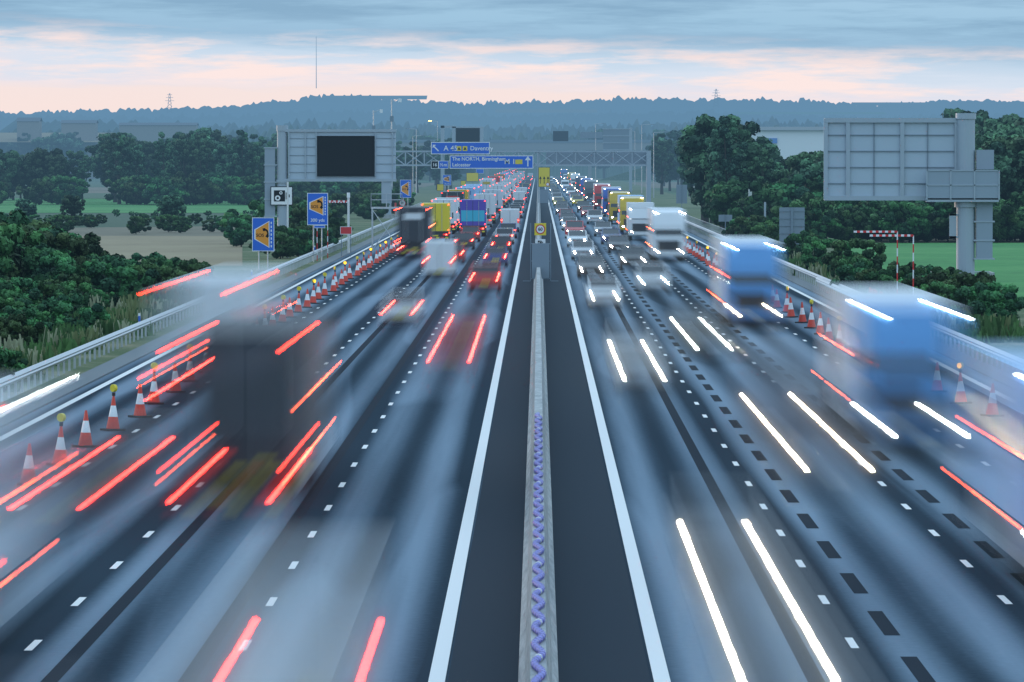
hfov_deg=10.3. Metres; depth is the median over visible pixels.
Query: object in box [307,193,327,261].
sos sign
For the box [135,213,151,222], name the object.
bush
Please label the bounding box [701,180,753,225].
bush
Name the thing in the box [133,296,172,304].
grass tuft
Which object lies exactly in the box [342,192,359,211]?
bush
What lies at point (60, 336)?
grass tuft
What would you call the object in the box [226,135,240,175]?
tree
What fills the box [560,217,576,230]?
vehicle hatch
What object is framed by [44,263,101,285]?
bush
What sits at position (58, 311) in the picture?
bush
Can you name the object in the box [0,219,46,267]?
bush
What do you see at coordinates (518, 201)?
vehicle hatch
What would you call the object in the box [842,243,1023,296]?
green field
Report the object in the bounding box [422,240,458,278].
van
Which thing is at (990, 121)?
tree
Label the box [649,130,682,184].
tree
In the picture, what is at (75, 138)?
tree
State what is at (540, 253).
sign frame
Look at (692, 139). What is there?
tree
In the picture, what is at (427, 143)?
tree
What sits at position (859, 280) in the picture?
bush
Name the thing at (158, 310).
grass tuft
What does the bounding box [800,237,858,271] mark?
bush
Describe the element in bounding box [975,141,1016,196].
tree
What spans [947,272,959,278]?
bush
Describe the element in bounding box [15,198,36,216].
tree
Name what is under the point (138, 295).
grass tuft
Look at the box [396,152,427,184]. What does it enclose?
tree
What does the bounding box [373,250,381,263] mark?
cone
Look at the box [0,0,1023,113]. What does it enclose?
sky
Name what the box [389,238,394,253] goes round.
cone
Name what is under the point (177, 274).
bush
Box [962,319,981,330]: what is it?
grass tuft
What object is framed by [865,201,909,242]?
bush
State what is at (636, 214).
truck
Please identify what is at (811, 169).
tree
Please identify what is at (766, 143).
tree
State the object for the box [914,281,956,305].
bush
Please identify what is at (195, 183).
bush
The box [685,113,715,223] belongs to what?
tree
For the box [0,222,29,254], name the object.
bush
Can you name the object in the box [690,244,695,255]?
cone
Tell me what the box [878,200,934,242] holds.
bush
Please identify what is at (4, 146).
tree
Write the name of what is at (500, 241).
vehicle hatch
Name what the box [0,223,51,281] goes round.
bush
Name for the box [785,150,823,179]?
tree
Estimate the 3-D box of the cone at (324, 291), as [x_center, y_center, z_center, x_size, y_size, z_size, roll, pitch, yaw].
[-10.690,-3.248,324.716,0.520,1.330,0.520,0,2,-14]
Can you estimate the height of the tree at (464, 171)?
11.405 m
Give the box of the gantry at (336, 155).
[264,125,401,257]
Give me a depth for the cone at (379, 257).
432.98 m
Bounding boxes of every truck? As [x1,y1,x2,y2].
[607,190,629,223]
[617,195,643,234]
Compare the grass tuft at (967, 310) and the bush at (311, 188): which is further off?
the bush at (311, 188)
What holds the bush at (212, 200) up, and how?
on the green field at (98, 205)
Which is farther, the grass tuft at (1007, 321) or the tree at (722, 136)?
the tree at (722, 136)
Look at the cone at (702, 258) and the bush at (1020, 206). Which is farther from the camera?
the bush at (1020, 206)
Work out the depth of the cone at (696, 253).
450.93 m
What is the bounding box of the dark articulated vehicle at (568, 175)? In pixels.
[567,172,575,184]
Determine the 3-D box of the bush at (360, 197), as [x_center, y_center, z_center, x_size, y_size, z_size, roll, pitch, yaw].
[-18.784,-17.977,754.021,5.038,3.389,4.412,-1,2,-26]
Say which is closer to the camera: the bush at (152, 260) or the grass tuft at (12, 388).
the grass tuft at (12, 388)
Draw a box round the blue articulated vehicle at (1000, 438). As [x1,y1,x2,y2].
[975,351,1023,567]
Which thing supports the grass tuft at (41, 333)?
on the verge ground at (427, 194)
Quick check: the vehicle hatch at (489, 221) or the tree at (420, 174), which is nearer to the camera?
the vehicle hatch at (489, 221)
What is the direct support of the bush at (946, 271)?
on the green field at (1006, 266)
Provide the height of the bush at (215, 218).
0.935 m
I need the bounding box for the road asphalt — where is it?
[0,178,1023,681]
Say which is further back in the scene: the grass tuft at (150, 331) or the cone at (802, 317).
the cone at (802, 317)
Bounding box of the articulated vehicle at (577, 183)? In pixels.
[575,176,586,191]
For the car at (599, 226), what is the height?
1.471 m
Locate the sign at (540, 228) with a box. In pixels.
[535,223,545,234]
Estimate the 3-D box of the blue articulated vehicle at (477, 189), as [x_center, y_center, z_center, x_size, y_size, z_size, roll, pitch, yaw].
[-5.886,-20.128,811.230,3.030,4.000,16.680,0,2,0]
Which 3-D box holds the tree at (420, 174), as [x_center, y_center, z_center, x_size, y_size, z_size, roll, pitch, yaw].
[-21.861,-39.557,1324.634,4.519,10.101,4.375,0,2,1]
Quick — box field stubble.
[82,236,241,265]
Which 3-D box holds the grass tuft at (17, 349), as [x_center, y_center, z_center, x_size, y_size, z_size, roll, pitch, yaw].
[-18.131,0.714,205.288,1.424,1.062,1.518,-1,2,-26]
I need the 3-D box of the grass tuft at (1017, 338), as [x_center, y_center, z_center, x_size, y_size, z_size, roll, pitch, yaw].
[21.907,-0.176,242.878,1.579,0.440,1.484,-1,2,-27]
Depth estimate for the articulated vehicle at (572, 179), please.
1510.73 m
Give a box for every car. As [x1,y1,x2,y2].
[62,435,156,502]
[434,317,487,354]
[452,232,476,249]
[456,243,467,262]
[459,226,481,241]
[481,246,510,266]
[555,201,568,207]
[565,230,588,246]
[569,194,578,201]
[569,241,596,259]
[574,255,607,277]
[580,206,595,216]
[592,222,613,235]
[599,228,622,243]
[603,332,663,373]
[672,310,723,345]
[688,554,826,656]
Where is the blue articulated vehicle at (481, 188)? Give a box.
[465,184,482,193]
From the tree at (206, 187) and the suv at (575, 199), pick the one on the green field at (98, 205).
the tree at (206, 187)
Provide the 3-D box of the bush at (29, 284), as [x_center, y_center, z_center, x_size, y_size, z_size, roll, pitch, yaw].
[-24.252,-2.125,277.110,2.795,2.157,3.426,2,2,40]
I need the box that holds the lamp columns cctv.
[372,98,659,197]
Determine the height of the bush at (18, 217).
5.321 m
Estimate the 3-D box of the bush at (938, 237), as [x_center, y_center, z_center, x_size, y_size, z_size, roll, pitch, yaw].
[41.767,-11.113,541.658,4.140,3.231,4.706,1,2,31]
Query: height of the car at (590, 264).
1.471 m
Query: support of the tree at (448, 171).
on the verge ground at (427, 194)
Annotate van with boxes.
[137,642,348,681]
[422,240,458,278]
[499,209,520,231]
[512,191,525,202]
[516,187,527,192]
[560,180,569,189]
[749,358,841,460]
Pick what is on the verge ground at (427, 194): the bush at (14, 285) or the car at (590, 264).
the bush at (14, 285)
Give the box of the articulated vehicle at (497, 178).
[488,176,499,181]
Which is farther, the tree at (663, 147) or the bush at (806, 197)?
the tree at (663, 147)
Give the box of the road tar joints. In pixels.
[41,216,1023,681]
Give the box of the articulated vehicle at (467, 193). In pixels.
[448,189,469,198]
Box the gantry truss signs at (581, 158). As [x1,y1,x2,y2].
[383,142,650,217]
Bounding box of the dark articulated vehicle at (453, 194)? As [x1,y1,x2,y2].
[441,191,464,199]
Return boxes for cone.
[23,443,38,485]
[46,413,66,465]
[80,410,90,434]
[100,384,125,430]
[128,384,151,417]
[144,362,163,403]
[166,363,177,392]
[280,295,285,313]
[286,297,292,313]
[293,286,304,312]
[302,289,311,307]
[310,279,319,303]
[315,282,323,299]
[321,272,329,295]
[327,275,339,291]
[334,266,339,288]
[338,269,346,284]
[343,261,349,281]
[347,264,353,278]
[352,256,362,275]
[358,259,362,273]
[362,252,367,270]
[366,248,375,265]
[366,254,372,268]
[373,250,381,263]
[378,244,383,261]
[381,247,385,259]
[384,241,389,257]
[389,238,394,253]
[685,236,688,251]
[686,242,691,253]
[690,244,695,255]
[694,241,698,257]
[696,247,701,259]
[699,249,704,261]
[703,246,711,263]
[705,252,711,265]
[781,286,788,312]
[784,297,797,317]
[795,302,807,322]
[804,299,816,328]
[814,312,825,333]
[822,319,827,340]
[953,363,971,403]
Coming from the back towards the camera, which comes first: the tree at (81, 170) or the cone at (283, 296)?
the tree at (81, 170)
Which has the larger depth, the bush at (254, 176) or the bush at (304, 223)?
the bush at (254, 176)
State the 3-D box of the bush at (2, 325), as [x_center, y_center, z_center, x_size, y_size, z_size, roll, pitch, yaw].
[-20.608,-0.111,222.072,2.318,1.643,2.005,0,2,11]
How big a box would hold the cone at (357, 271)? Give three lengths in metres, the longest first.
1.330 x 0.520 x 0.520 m
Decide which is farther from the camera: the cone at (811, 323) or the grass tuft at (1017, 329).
the cone at (811, 323)
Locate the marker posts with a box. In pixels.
[138,246,314,321]
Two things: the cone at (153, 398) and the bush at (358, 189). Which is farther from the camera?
the bush at (358, 189)
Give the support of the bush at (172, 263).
on the verge ground at (427, 194)
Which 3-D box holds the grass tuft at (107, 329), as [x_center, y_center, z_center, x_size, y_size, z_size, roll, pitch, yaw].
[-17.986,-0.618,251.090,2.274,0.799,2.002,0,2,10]
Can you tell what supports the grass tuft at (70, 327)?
on the verge ground at (427, 194)
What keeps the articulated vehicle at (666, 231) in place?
on the road asphalt
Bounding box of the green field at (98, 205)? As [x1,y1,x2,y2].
[0,198,258,212]
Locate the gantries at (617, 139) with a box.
[441,126,631,191]
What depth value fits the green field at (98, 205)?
917.55 m
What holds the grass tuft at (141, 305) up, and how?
on the verge ground at (427, 194)
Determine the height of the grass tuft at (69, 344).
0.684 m
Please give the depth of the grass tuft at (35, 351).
210.28 m
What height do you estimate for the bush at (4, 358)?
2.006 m
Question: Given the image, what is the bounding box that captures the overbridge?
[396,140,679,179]
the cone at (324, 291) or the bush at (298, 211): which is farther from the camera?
the bush at (298, 211)
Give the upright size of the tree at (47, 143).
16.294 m
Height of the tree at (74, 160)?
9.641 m
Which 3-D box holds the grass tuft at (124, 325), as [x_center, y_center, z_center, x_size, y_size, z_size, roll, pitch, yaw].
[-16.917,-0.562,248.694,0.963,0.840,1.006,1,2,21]
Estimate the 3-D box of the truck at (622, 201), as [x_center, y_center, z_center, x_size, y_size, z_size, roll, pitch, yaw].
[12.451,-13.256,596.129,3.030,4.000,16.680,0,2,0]
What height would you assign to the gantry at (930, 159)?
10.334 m
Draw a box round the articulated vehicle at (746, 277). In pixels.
[713,237,784,327]
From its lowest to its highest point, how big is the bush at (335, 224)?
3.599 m
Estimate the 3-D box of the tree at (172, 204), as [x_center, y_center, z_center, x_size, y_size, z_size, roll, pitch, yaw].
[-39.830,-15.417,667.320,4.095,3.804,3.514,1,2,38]
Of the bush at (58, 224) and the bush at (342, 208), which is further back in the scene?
the bush at (342, 208)
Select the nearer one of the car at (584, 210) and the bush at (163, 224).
the bush at (163, 224)
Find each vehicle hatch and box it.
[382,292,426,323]
[487,214,493,226]
[488,235,513,252]
[493,228,515,243]
[497,223,518,237]
[507,204,522,208]
[510,207,523,217]
[512,200,525,209]
[513,203,525,212]
[552,197,564,205]
[554,204,568,214]
[558,209,574,220]
[558,213,575,224]
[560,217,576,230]
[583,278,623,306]
[606,235,631,252]
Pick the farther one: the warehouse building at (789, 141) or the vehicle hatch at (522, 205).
the warehouse building at (789, 141)
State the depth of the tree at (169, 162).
1014.66 m
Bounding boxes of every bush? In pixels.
[0,180,14,201]
[0,181,8,203]
[0,210,70,252]
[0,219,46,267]
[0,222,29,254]
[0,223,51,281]
[0,225,29,276]
[0,254,21,277]
[0,276,42,298]
[0,278,27,295]
[0,280,39,304]
[0,296,19,306]
[0,296,25,310]
[0,304,54,334]
[0,314,45,345]
[0,321,13,343]
[0,325,37,346]
[0,346,9,367]
[0,364,15,391]
[1,333,12,345]
[4,350,28,372]
[11,306,49,332]
[13,285,26,297]
[15,242,59,270]
[16,179,58,204]
[17,297,38,307]
[20,248,69,277]
[27,214,41,222]
[28,219,54,228]
[30,303,75,326]
[31,253,92,279]
[35,228,90,267]
[36,174,76,198]
[36,218,54,225]
[37,280,66,301]
[38,226,68,233]
[39,289,85,313]
[41,293,110,330]
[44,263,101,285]
[44,272,94,294]
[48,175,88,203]
[49,214,74,231]
[49,234,85,256]
[55,215,77,230]
[60,279,100,307]
[61,229,81,237]
[68,215,83,225]
[81,257,158,304]
[82,216,100,227]
[83,232,126,258]
[86,254,107,262]
[86,288,115,307]
[88,243,103,256]
[92,254,116,260]
[96,215,107,223]
[101,254,131,278]
[103,263,138,293]
[104,175,134,203]
[116,175,146,204]
[120,182,147,204]
[123,174,159,204]
[123,251,164,264]
[126,215,147,233]
[131,216,151,232]
[134,262,174,299]
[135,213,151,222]
[139,256,168,263]
[142,177,188,197]
[142,179,184,203]
[153,268,182,293]
[154,214,181,231]
[155,269,187,282]
[156,256,181,267]
[159,183,189,198]
[162,259,209,277]
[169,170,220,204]
[171,216,191,227]
[171,220,192,232]
[186,181,214,204]
[187,213,202,223]
[189,258,213,268]
[195,175,222,203]
[196,171,226,203]
[201,219,215,231]
[203,210,211,215]
[208,215,216,221]
[212,219,232,231]
[216,173,229,203]
[219,200,292,239]
[220,176,242,204]
[223,175,261,204]
[223,217,251,246]
[229,183,261,204]
[242,174,275,199]
[248,225,308,258]
[249,183,264,200]
[263,176,298,193]
[274,201,331,219]
[274,222,320,255]
[275,227,302,257]
[289,182,307,199]
[289,206,332,225]
[289,229,316,256]
[295,215,306,221]
[299,220,326,248]
[304,182,320,192]
[315,225,338,249]
[316,182,334,192]
[319,182,359,195]
[328,193,353,217]
[328,197,344,221]
[328,210,353,237]
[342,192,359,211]
[350,193,379,216]
[351,197,389,220]
[352,185,361,194]
[359,182,399,190]
[366,189,394,203]
[374,186,414,213]
[394,189,415,205]
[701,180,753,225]
[705,178,787,231]
[721,217,749,236]
[726,214,766,236]
[738,194,754,206]
[743,218,767,236]
[747,222,781,247]
[755,219,778,235]
[756,217,778,235]
[764,176,823,212]
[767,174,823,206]
[769,191,829,217]
[779,238,803,253]
[782,230,827,257]
[789,198,836,234]
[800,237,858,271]
[805,206,819,231]
[805,207,842,238]
[805,225,814,234]
[811,239,843,258]
[820,206,873,239]
[821,204,837,237]
[821,237,886,271]
[829,261,884,286]
[830,257,873,277]
[832,200,896,209]
[833,200,880,239]
[834,204,877,238]
[853,201,881,239]
[854,268,876,286]
[858,269,906,286]
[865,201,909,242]
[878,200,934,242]
[881,261,927,286]
[885,278,908,286]
[895,272,930,281]
[896,202,934,241]
[902,264,942,277]
[904,200,953,242]
[907,272,948,291]
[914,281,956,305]
[918,266,962,275]
[932,202,1019,238]
[932,228,948,240]
[932,272,995,292]
[933,203,955,239]
[935,288,975,306]
[939,207,975,234]
[944,270,995,286]
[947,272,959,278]
[948,281,1016,318]
[950,293,994,308]
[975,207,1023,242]
[986,281,1023,317]
[993,191,1023,241]
[1006,198,1023,240]
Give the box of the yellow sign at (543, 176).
[538,167,549,202]
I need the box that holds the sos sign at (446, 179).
[443,175,450,188]
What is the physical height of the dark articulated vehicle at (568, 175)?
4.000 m
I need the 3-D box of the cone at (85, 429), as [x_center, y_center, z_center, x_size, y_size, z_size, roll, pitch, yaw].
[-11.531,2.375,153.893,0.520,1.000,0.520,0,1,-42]
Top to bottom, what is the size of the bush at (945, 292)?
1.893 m
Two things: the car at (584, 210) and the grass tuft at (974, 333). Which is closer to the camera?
the grass tuft at (974, 333)
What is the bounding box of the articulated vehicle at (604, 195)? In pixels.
[601,187,620,216]
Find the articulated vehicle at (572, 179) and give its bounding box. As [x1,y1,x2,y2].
[570,173,579,187]
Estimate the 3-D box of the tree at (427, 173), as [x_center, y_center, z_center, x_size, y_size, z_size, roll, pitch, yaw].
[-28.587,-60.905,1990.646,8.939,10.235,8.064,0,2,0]
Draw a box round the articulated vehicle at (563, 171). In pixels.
[561,169,566,178]
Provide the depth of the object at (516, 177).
1462.17 m
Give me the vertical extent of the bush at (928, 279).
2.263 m
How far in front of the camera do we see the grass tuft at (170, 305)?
277.17 m
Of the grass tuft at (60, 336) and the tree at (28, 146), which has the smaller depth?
the grass tuft at (60, 336)
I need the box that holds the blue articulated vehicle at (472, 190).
[456,187,475,198]
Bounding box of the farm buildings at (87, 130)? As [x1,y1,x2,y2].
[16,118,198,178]
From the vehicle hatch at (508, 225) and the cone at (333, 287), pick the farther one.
the vehicle hatch at (508, 225)
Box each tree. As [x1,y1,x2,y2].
[0,142,16,152]
[0,149,23,191]
[2,156,35,197]
[6,146,16,151]
[15,133,34,154]
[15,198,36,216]
[23,147,77,201]
[31,137,59,151]
[43,160,70,175]
[45,156,65,184]
[48,131,86,166]
[60,195,85,217]
[66,150,91,186]
[73,132,83,145]
[73,160,91,199]
[84,133,131,194]
[97,133,137,162]
[97,140,141,169]
[100,133,125,201]
[103,132,135,203]
[120,137,145,177]
[125,144,146,203]
[133,141,161,177]
[149,132,178,177]
[155,194,186,215]
[161,138,207,176]
[170,127,226,174]
[171,133,194,177]
[185,130,206,157]
[186,129,228,154]
[188,133,214,174]
[208,144,250,202]
[226,129,257,176]
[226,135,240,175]
[243,134,263,149]
[245,142,264,176]
[254,139,276,175]
[269,133,287,172]
[275,145,276,175]
[293,196,306,204]
[396,140,403,171]
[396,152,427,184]
[401,141,423,192]
[409,135,436,139]
[409,150,427,192]
[417,139,447,183]
[423,171,430,181]
[426,140,463,190]
[427,150,438,189]
[446,138,451,188]
[461,154,477,173]
[585,129,623,178]
[648,133,674,193]
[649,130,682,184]
[651,140,679,190]
[651,152,669,185]
[652,129,672,139]
[674,146,693,188]
[676,114,771,227]
[683,163,702,220]
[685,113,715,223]
[703,115,749,228]
[731,167,786,183]
[738,124,754,141]
[742,148,774,183]
[754,135,782,169]
[756,158,783,179]
[771,170,788,183]
[780,159,787,168]
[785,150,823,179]
[790,156,823,187]
[897,200,925,202]
[940,107,989,117]
[954,109,1019,126]
[975,115,982,123]
[975,123,1023,139]
[975,133,1017,148]
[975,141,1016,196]
[980,135,1023,199]
[983,114,1018,130]
[983,118,998,126]
[998,135,1023,204]
[1014,117,1023,126]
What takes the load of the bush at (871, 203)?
on the terrain at (113, 225)
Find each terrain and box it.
[0,108,1023,130]
[0,116,823,139]
[3,178,1023,242]
[5,124,818,177]
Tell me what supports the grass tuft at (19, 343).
on the verge ground at (427, 194)
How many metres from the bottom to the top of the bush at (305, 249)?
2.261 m
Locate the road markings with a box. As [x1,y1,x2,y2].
[21,178,1011,681]
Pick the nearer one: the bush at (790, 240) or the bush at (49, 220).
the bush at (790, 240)
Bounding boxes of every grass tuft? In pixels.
[0,336,16,350]
[1,346,32,360]
[1,377,20,391]
[4,334,23,350]
[12,326,59,344]
[16,351,38,380]
[23,341,52,358]
[23,346,40,362]
[25,348,67,365]
[27,350,45,375]
[30,337,95,353]
[31,372,45,379]
[33,332,71,345]
[42,327,62,345]
[42,345,58,355]
[52,321,83,330]
[53,323,101,336]
[54,326,89,336]
[58,331,93,351]
[78,327,103,349]
[88,294,104,306]
[88,324,102,335]
[93,318,128,336]
[96,313,118,325]
[110,298,122,309]
[112,307,138,321]
[113,318,135,337]
[115,320,158,335]
[118,302,144,312]
[120,294,139,307]
[121,291,149,302]
[123,297,147,308]
[127,306,168,324]
[129,293,153,304]
[129,300,150,308]
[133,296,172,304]
[137,309,154,328]
[147,299,174,319]
[150,298,162,312]
[154,286,174,303]
[779,253,790,259]
[781,258,799,265]
[791,265,809,276]
[808,262,829,277]
[810,264,822,275]
[953,312,987,329]
[953,324,963,331]
[953,329,984,344]
[954,307,973,318]
[959,327,990,343]
[960,314,1016,337]
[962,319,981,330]
[973,326,1005,342]
[983,313,1011,334]
[1002,322,1023,340]
[1006,332,1023,342]
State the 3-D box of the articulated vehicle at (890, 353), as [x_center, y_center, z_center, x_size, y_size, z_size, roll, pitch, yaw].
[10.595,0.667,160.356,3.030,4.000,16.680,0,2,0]
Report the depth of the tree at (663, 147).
1263.13 m
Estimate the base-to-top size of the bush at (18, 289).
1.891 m
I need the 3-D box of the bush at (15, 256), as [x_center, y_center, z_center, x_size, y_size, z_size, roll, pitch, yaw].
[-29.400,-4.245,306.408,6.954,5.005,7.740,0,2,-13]
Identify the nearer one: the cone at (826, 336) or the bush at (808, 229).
the cone at (826, 336)
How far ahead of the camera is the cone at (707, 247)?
423.51 m
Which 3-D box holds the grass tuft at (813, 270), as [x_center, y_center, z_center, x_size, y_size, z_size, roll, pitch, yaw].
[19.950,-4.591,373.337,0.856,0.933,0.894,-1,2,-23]
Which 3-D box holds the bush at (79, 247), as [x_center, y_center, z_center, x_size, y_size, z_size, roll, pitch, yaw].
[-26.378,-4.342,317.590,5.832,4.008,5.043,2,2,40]
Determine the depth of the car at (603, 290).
300.65 m
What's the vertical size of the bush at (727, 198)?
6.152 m
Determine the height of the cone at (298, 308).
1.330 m
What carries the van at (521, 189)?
on the road asphalt
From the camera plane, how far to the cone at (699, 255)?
441.74 m
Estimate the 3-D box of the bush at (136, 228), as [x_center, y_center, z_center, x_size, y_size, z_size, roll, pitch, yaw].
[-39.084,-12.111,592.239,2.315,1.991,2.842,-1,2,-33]
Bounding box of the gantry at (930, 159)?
[824,113,999,274]
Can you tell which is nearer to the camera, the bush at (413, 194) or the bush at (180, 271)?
the bush at (180, 271)
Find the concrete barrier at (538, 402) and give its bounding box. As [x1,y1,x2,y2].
[518,184,558,681]
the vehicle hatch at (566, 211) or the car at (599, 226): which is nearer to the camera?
the car at (599, 226)
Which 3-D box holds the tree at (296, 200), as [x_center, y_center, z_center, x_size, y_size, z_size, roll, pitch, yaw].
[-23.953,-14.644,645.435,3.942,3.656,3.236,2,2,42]
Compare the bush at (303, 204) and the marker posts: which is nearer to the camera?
the marker posts
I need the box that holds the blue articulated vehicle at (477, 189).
[461,186,479,193]
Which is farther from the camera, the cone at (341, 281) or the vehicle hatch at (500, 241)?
the vehicle hatch at (500, 241)
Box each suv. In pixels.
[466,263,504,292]
[550,189,561,197]
[552,193,561,202]
[563,221,585,237]
[565,188,575,195]
[572,196,582,205]
[576,201,590,212]
[585,210,603,223]
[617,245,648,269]
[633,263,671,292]
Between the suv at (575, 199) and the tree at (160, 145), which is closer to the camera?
the suv at (575, 199)
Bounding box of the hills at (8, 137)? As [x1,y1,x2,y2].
[0,96,1023,141]
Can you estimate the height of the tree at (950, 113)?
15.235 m
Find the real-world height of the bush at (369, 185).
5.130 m
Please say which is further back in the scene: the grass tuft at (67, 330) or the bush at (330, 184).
the bush at (330, 184)
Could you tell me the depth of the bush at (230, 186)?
969.76 m
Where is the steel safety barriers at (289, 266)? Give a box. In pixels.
[0,202,1001,399]
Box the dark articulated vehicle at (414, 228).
[397,206,435,257]
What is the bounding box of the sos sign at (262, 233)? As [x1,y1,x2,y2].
[252,217,273,268]
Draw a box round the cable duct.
[530,412,546,681]
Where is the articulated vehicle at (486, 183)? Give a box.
[480,179,493,193]
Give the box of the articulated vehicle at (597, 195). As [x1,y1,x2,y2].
[593,183,609,208]
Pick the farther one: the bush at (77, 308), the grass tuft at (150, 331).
the bush at (77, 308)
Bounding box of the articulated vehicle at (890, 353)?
[828,287,962,448]
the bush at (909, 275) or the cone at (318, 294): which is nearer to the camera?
the bush at (909, 275)
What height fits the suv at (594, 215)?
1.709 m
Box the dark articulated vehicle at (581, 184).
[579,178,592,195]
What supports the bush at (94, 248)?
on the verge ground at (427, 194)
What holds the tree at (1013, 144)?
on the terrain at (113, 225)
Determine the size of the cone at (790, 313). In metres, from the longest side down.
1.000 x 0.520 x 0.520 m
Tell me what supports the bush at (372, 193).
on the verge ground at (427, 194)
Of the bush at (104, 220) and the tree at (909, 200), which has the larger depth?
the bush at (104, 220)
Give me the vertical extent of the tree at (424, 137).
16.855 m
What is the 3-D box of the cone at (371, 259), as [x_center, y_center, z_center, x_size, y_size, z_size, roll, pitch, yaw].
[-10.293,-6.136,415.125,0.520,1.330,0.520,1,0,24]
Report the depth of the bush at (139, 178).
976.45 m
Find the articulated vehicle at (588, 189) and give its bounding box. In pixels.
[583,180,597,200]
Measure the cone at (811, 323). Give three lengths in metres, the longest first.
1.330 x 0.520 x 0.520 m
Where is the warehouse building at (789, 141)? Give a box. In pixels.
[751,127,823,158]
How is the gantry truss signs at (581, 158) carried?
on the verge ground at (427, 194)
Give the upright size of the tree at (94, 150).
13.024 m
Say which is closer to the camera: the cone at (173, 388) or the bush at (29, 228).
the cone at (173, 388)
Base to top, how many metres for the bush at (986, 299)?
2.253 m
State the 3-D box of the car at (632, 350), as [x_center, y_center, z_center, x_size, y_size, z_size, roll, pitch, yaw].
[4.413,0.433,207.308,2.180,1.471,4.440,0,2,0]
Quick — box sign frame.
[530,223,550,280]
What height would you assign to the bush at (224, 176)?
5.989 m
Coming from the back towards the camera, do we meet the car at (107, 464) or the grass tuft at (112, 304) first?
the grass tuft at (112, 304)
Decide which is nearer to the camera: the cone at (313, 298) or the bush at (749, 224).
the cone at (313, 298)
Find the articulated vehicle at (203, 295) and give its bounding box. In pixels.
[175,269,284,399]
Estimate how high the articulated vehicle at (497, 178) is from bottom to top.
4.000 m
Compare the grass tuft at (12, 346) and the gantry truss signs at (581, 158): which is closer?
the grass tuft at (12, 346)
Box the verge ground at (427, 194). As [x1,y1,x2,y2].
[0,178,1023,405]
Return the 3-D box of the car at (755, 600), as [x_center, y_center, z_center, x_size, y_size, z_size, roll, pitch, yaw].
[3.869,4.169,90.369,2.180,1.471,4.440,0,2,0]
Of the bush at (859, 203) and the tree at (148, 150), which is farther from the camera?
the tree at (148, 150)
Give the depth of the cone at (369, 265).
405.69 m
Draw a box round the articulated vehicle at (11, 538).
[0,400,37,655]
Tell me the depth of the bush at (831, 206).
547.81 m
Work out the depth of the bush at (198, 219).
681.01 m
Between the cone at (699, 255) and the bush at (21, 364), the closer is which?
the bush at (21, 364)
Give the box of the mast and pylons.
[166,57,718,112]
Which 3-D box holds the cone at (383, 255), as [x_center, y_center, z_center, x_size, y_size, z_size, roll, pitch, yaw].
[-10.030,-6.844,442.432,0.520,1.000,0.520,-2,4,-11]
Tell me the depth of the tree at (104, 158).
1027.73 m
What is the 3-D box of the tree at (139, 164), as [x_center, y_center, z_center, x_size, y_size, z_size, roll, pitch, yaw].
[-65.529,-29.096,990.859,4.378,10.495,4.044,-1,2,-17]
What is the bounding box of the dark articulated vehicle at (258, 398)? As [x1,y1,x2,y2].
[187,314,338,505]
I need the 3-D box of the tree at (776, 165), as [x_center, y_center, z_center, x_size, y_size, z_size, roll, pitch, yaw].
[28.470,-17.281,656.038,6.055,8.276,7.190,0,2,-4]
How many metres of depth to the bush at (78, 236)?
339.25 m
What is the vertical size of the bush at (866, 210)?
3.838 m
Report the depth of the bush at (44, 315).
239.10 m
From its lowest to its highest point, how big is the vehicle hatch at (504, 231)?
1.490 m
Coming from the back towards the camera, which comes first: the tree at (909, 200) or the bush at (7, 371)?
the tree at (909, 200)
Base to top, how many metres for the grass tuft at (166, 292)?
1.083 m
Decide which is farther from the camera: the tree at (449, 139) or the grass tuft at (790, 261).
the tree at (449, 139)
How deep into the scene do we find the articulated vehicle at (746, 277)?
262.06 m
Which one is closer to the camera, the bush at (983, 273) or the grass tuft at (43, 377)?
the grass tuft at (43, 377)
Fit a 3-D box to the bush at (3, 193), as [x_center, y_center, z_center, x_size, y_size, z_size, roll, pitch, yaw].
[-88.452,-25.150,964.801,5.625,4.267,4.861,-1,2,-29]
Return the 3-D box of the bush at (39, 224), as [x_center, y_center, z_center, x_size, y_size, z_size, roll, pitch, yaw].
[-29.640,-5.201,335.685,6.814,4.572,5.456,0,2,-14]
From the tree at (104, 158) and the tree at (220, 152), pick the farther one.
the tree at (104, 158)
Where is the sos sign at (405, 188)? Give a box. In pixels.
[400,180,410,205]
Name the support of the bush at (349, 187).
on the terrain at (113, 225)
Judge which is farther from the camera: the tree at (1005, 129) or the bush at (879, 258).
the tree at (1005, 129)
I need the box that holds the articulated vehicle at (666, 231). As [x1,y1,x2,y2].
[647,208,688,261]

